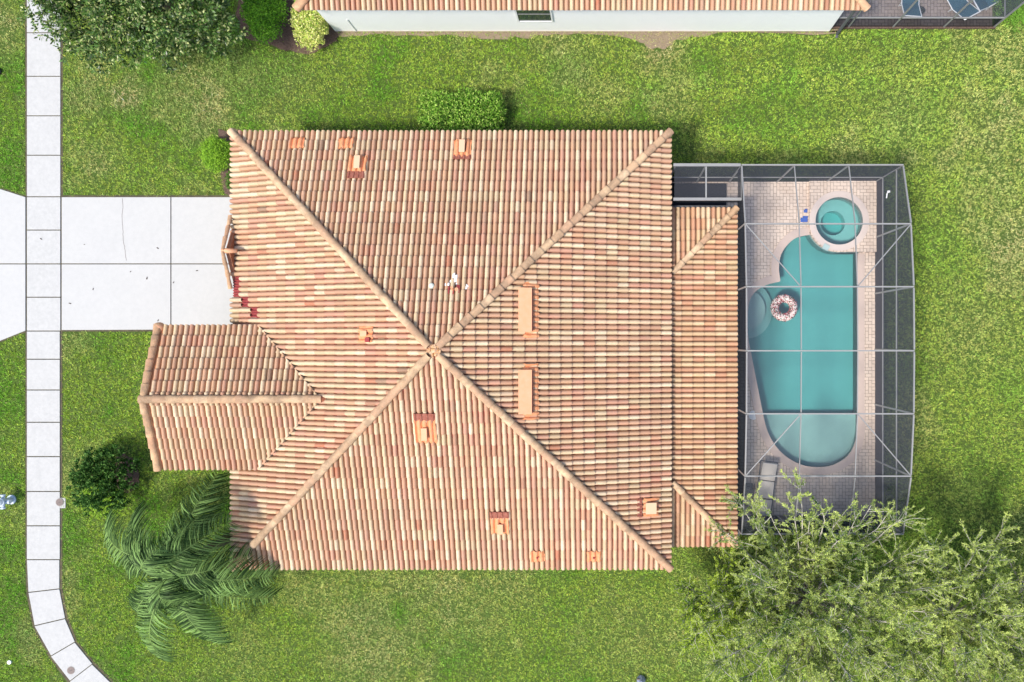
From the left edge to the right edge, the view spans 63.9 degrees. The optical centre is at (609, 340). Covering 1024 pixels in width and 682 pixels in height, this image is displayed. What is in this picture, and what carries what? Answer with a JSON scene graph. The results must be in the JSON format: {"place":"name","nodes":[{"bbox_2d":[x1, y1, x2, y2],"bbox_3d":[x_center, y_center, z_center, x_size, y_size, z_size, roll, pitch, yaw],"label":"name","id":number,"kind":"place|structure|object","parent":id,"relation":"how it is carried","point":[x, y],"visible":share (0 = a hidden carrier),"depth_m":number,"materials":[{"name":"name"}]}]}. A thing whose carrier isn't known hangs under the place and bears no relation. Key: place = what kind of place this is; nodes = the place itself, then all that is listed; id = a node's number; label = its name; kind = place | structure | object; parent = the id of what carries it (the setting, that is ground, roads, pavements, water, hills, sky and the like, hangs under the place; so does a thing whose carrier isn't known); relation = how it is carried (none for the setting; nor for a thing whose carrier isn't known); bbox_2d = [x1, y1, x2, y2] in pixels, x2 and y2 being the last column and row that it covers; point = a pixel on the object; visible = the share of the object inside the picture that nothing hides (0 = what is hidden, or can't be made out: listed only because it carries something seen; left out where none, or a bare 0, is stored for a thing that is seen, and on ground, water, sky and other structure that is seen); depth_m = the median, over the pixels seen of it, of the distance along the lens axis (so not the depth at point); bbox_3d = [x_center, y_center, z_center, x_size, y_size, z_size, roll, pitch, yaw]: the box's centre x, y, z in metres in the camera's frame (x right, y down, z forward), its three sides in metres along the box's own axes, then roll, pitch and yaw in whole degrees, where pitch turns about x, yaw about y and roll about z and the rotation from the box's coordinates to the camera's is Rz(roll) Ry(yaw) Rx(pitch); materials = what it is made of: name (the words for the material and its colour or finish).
{"place":"outdoors","nodes":[
{"label":"outdoors","id":0,"kind":"place"},
{"bbox_2d":[0,189,25,340],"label":"driveway apron","id":1,"kind":"object","parent":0,"point":[12,276],"visible":1,"depth_m":29.76,"materials":[{"name":"concrete"}]},
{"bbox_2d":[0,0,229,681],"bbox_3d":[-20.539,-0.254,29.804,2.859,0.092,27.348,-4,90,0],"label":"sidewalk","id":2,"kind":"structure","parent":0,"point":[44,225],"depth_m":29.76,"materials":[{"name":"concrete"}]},
{"bbox_2d":[56,498,65,507],"bbox_3d":[-20.102,5.936,29.774,0.345,0.072,0.380,0,90,0],"label":"utility cover","id":3,"kind":"object","parent":2,"relation":"on","point":[60,502],"visible":1,"depth_m":29.75,"materials":[{"name":"metal"}]},
{"bbox_2d":[67,666,74,673],"bbox_3d":[-19.716,12.065,29.754,0.290,0.032,0.290,0,90,0],"label":"utility cover","id":4,"kind":"object","parent":2,"relation":"on","point":[70,670],"visible":1,"depth_m":29.75,"materials":[{"name":"metal"}]},
{"bbox_2d":[62,197,233,329],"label":"driveway","id":5,"kind":"structure","parent":0,"point":[173,230],"depth_m":29.76,"materials":[{"name":"concrete"}]},
{"bbox_2d":[0,0,1023,681],"bbox_3d":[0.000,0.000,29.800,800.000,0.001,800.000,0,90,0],"label":"lawn","id":6,"kind":"structure","parent":0,"point":[550,590],"depth_m":29.80,"materials":[{"name":"green plant"}]},
{"bbox_2d":[0,494,16,508],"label":"fire hydrant","id":7,"kind":"object","parent":6,"relation":"on","point":[10,499],"visible":1,"depth_m":29.34,"materials":[{"name":"paint"}]},
{"bbox_2d":[76,486,130,519],"bbox_3d":[-18.554,5.800,29.691,2.062,0.332,1.618,0,90,0],"label":"ground tuft","id":8,"kind":"object","parent":6,"relation":"on","point":[106,511],"visible":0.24,"depth_m":29.68,"materials":[{"name":"green plant"}]},
{"bbox_2d":[116,453,139,492],"bbox_3d":[-17.650,4.809,29.800,1.074,0.040,1.496,15,90,0],"label":"mulch bed","id":9,"kind":"object","parent":6,"relation":"on","point":[135,476],"visible":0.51,"depth_m":29.78,"materials":[{"name":"brown soil"}]},
{"bbox_2d":[65,443,140,516],"bbox_3d":[-18.006,4.941,28.901,2.470,1.872,2.730,0,90,0],"label":"round shrub","id":10,"kind":"object","parent":9,"relation":"on","point":[90,466],"visible":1,"depth_m":28.65,"materials":[{"name":"green plant"}]},
{"bbox_2d":[16,0,247,75],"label":"glossy leaved tree","id":11,"kind":"object","parent":6,"relation":"on","point":[141,36],"visible":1,"depth_m":26.37,"materials":[{"name":"green plant"}]},
{"bbox_2d":[103,470,284,662],"bbox_3d":[-14.068,7.675,26.607,6.270,6.501,6.144,-23,90,0],"label":"palm tree","id":12,"kind":"object","parent":6,"relation":"on","point":[182,570],"visible":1,"depth_m":26.17,"materials":[{"name":"green plant"}]},
{"bbox_2d":[218,129,237,194],"bbox_3d":[-13.919,-6.506,29.800,0.915,0.040,2.555,0,90,0],"label":"mulch bed","id":13,"kind":"object","parent":6,"relation":"on","point":[222,134],"visible":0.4,"depth_m":29.78,"materials":[{"name":"brown soil"}]},
{"bbox_2d":[198,135,232,173],"bbox_3d":[-14.164,-6.745,29.324,1.267,1.021,1.391,0,90,0],"label":"round shrub","id":14,"kind":"object","parent":13,"relation":"on","point":[212,145],"visible":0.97,"depth_m":29.14,"materials":[{"name":"green plant"}]},
{"bbox_2d":[224,167,232,191],"bbox_3d":[-13.773,-5.845,29.589,0.471,0.493,0.951,0,90,0],"label":"plant","id":15,"kind":"object","parent":13,"relation":"on","point":[228,177],"visible":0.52,"depth_m":29.48,"materials":[{"name":"green plant"}]},
{"bbox_2d":[235,0,337,53],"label":"mulch bed","id":16,"kind":"object","parent":6,"relation":"on","point":[289,42],"visible":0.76,"depth_m":29.77,"materials":[{"name":"brown soil"}]},
{"bbox_2d":[239,0,289,43],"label":"rounded shrub","id":17,"kind":"object","parent":16,"relation":"on","point":[267,10],"visible":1,"depth_m":28.72,"materials":[{"name":"green plant"}]},
{"bbox_2d":[288,0,328,51],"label":"variegated shrub","id":18,"kind":"object","parent":16,"relation":"on","point":[306,31],"visible":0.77,"depth_m":28.83,"materials":[{"name":"yellow plant"}]},
{"bbox_2d":[137,128,738,572],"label":"tile roofed house","id":19,"kind":"structure","parent":6,"relation":"on","point":[469,350],"depth_m":26.14,"materials":[{"name":"orange tile"}]},
{"bbox_2d":[416,87,506,131],"bbox_3d":[-5.241,-8.080,29.080,3.522,1.525,1.972,0,90,0],"label":"clipped shrub","id":20,"kind":"object","parent":6,"relation":"on","point":[458,115],"visible":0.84,"depth_m":28.71,"materials":[{"name":"green plant"}]},
{"bbox_2d":[292,0,870,37],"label":"white walled house","id":21,"kind":"structure","parent":6,"relation":"on","point":[581,15],"depth_m":28.36,"materials":[{"name":"paint"}]},
{"bbox_2d":[514,10,552,21],"bbox_3d":[-2.620,-11.334,28.180,1.260,1.280,0.048,0,90,0],"label":"window","id":22,"kind":"structure","parent":21,"relation":"in","point":[521,15],"depth_m":28.31,"materials":[{"name":"white glass"}]},
{"bbox_2d":[336,29,840,48],"bbox_3d":[-0.796,-11.078,29.804,18.605,0.032,0.765,0,90,0],"label":"bare soil strip","id":23,"kind":"object","parent":6,"relation":"on","point":[657,40],"visible":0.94,"depth_m":29.79,"materials":[{"name":"brown soil"}]},
{"bbox_2d":[637,675,645,681],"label":"garden ornament","id":24,"kind":"object","parent":6,"relation":"on","point":[641,678],"visible":1,"depth_m":29.60,"materials":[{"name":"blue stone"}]},
{"bbox_2d":[667,546,777,676],"bbox_3d":[3.918,8.971,27.846,3.986,4.023,4.458,0,90,0],"label":"feathery tree","id":25,"kind":"object","parent":6,"relation":"on","point":[692,608],"visible":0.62,"depth_m":27.25,"materials":[{"name":"green plant"}]},
{"bbox_2d":[672,182,874,514],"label":"pool deck","id":26,"kind":"structure","parent":6,"relation":"on","point":[770,202],"depth_m":29.71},
{"bbox_2d":[670,183,726,205],"bbox_3d":[3.240,-5.113,29.680,2.080,0.060,1.285,0,90,0],"label":"floor mat","id":27,"kind":"object","parent":26,"relation":"on","point":[695,190],"visible":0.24,"depth_m":29.65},
{"bbox_2d":[745,483,752,495],"bbox_3d":[5.089,5.417,29.648,0.280,0.124,0.440,0,90,0],"label":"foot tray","id":28,"kind":"object","parent":26,"relation":"on","point":[748,488],"visible":0.98,"depth_m":29.61,"materials":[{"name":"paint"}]},
{"bbox_2d":[748,411,755,419],"bbox_3d":[5.258,2.713,29.699,0.340,0.022,0.340,0,90,0],"label":"skimmer lid","id":29,"kind":"object","parent":26,"relation":"on","point":[752,417],"visible":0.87,"depth_m":29.69,"materials":[{"name":"white plastic"}]},
{"bbox_2d":[751,460,777,516],"bbox_3d":[5.633,5.349,29.445,0.695,0.530,2.033,7,90,0],"label":"sun lounger","id":30,"kind":"object","parent":26,"relation":"on","point":[767,485],"visible":0.76,"depth_m":29.32,"materials":[{"name":"paint"}]},
{"bbox_2d":[670,163,914,534],"bbox_3d":[5.934,0.271,27.785,7.628,3.850,12.272,0,90,0],"label":"pool screen enclosure","id":31,"kind":"object","parent":26,"relation":"on","point":[894,293],"visible":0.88,"depth_m":27.31,"materials":[{"name":"white painted aluminium"},{"name":"dark screen mesh"}]},
{"bbox_2d":[800,216,807,221],"bbox_3d":[7.123,-4.454,29.685,0.273,0.050,0.224,0,90,0],"label":"pool float","id":32,"kind":"object","parent":26,"relation":"on","point":[804,219],"visible":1,"depth_m":29.66,"materials":[{"name":"blue plastic"}]},
{"bbox_2d":[744,227,864,474],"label":"swimming pool","id":33,"kind":"structure","parent":26,"relation":"in","point":[829,378],"depth_m":30.38,"materials":[{"name":"liquid"}]},
{"bbox_2d":[770,294,797,321],"bbox_3d":[6.382,-1.214,29.720,1.015,0.252,1.022,0,90,0],"label":"ring float","id":34,"kind":"object","parent":33,"relation":"on","point":[790,301],"visible":1,"depth_m":29.62,"materials":[{"name":"pink plastic"}]},
{"bbox_2d":[809,181,876,251],"bbox_3d":[8.534,-4.572,30.043,2.535,1.115,2.666,0,90,0],"label":"hot tub","id":35,"kind":"object","parent":26,"relation":"on","point":[830,201],"visible":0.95,"depth_m":29.55,"materials":[{"name":"paint"}]},
{"bbox_2d":[690,467,976,681],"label":"feathery tree","id":36,"kind":"object","parent":6,"relation":"on","point":[818,627],"visible":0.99,"depth_m":25.45,"materials":[{"name":"green plant"}]},
{"bbox_2d":[831,27,995,28],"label":"patio kerb","id":37,"kind":"structure","parent":6,"relation":"on","point":[915,27],"depth_m":29.73,"materials":[{"name":"brown concrete"}]},
{"bbox_2d":[871,511,1023,681],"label":"feathery tree","id":38,"kind":"object","parent":6,"relation":"on","point":[963,652],"visible":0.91,"depth_m":25.89,"materials":[{"name":"green plant"}]},
{"bbox_2d":[986,528,1023,678],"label":"feathery tree","id":39,"kind":"object","parent":6,"relation":"on","point":[1007,566],"visible":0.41,"depth_m":27.16,"materials":[{"name":"green plant"}]},
{"bbox_2d":[994,0,1023,33],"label":"corner shrub","id":40,"kind":"object","parent":6,"relation":"on","point":[1019,11],"visible":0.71,"depth_m":29.14,"materials":[{"name":"green plant"}]},
{"bbox_2d":[840,0,991,16],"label":"patio","id":41,"kind":"structure","parent":0,"point":[892,8],"depth_m":29.74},
{"bbox_2d":[898,0,921,16],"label":"patio lounger","id":42,"kind":"object","parent":41,"relation":"on","point":[914,11],"visible":0.98,"depth_m":29.26,"materials":[{"name":"blue plastic"}]},
{"bbox_2d":[833,0,1023,26],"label":"patio screen enclosure","id":43,"kind":"object","parent":41,"relation":"on","point":[1010,7],"visible":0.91,"depth_m":29.17,"materials":[{"name":"grey metal"}]},
{"bbox_2d":[947,0,980,19],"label":"patio lounger","id":44,"kind":"object","parent":41,"relation":"on","point":[969,10],"visible":1,"depth_m":29.30,"materials":[{"name":"blue plastic"}]},
{"bbox_2d":[973,0,997,10],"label":"patio lounger","id":45,"kind":"object","parent":41,"relation":"on","point":[981,5],"visible":1,"depth_m":29.27,"materials":[{"name":"blue plastic"}]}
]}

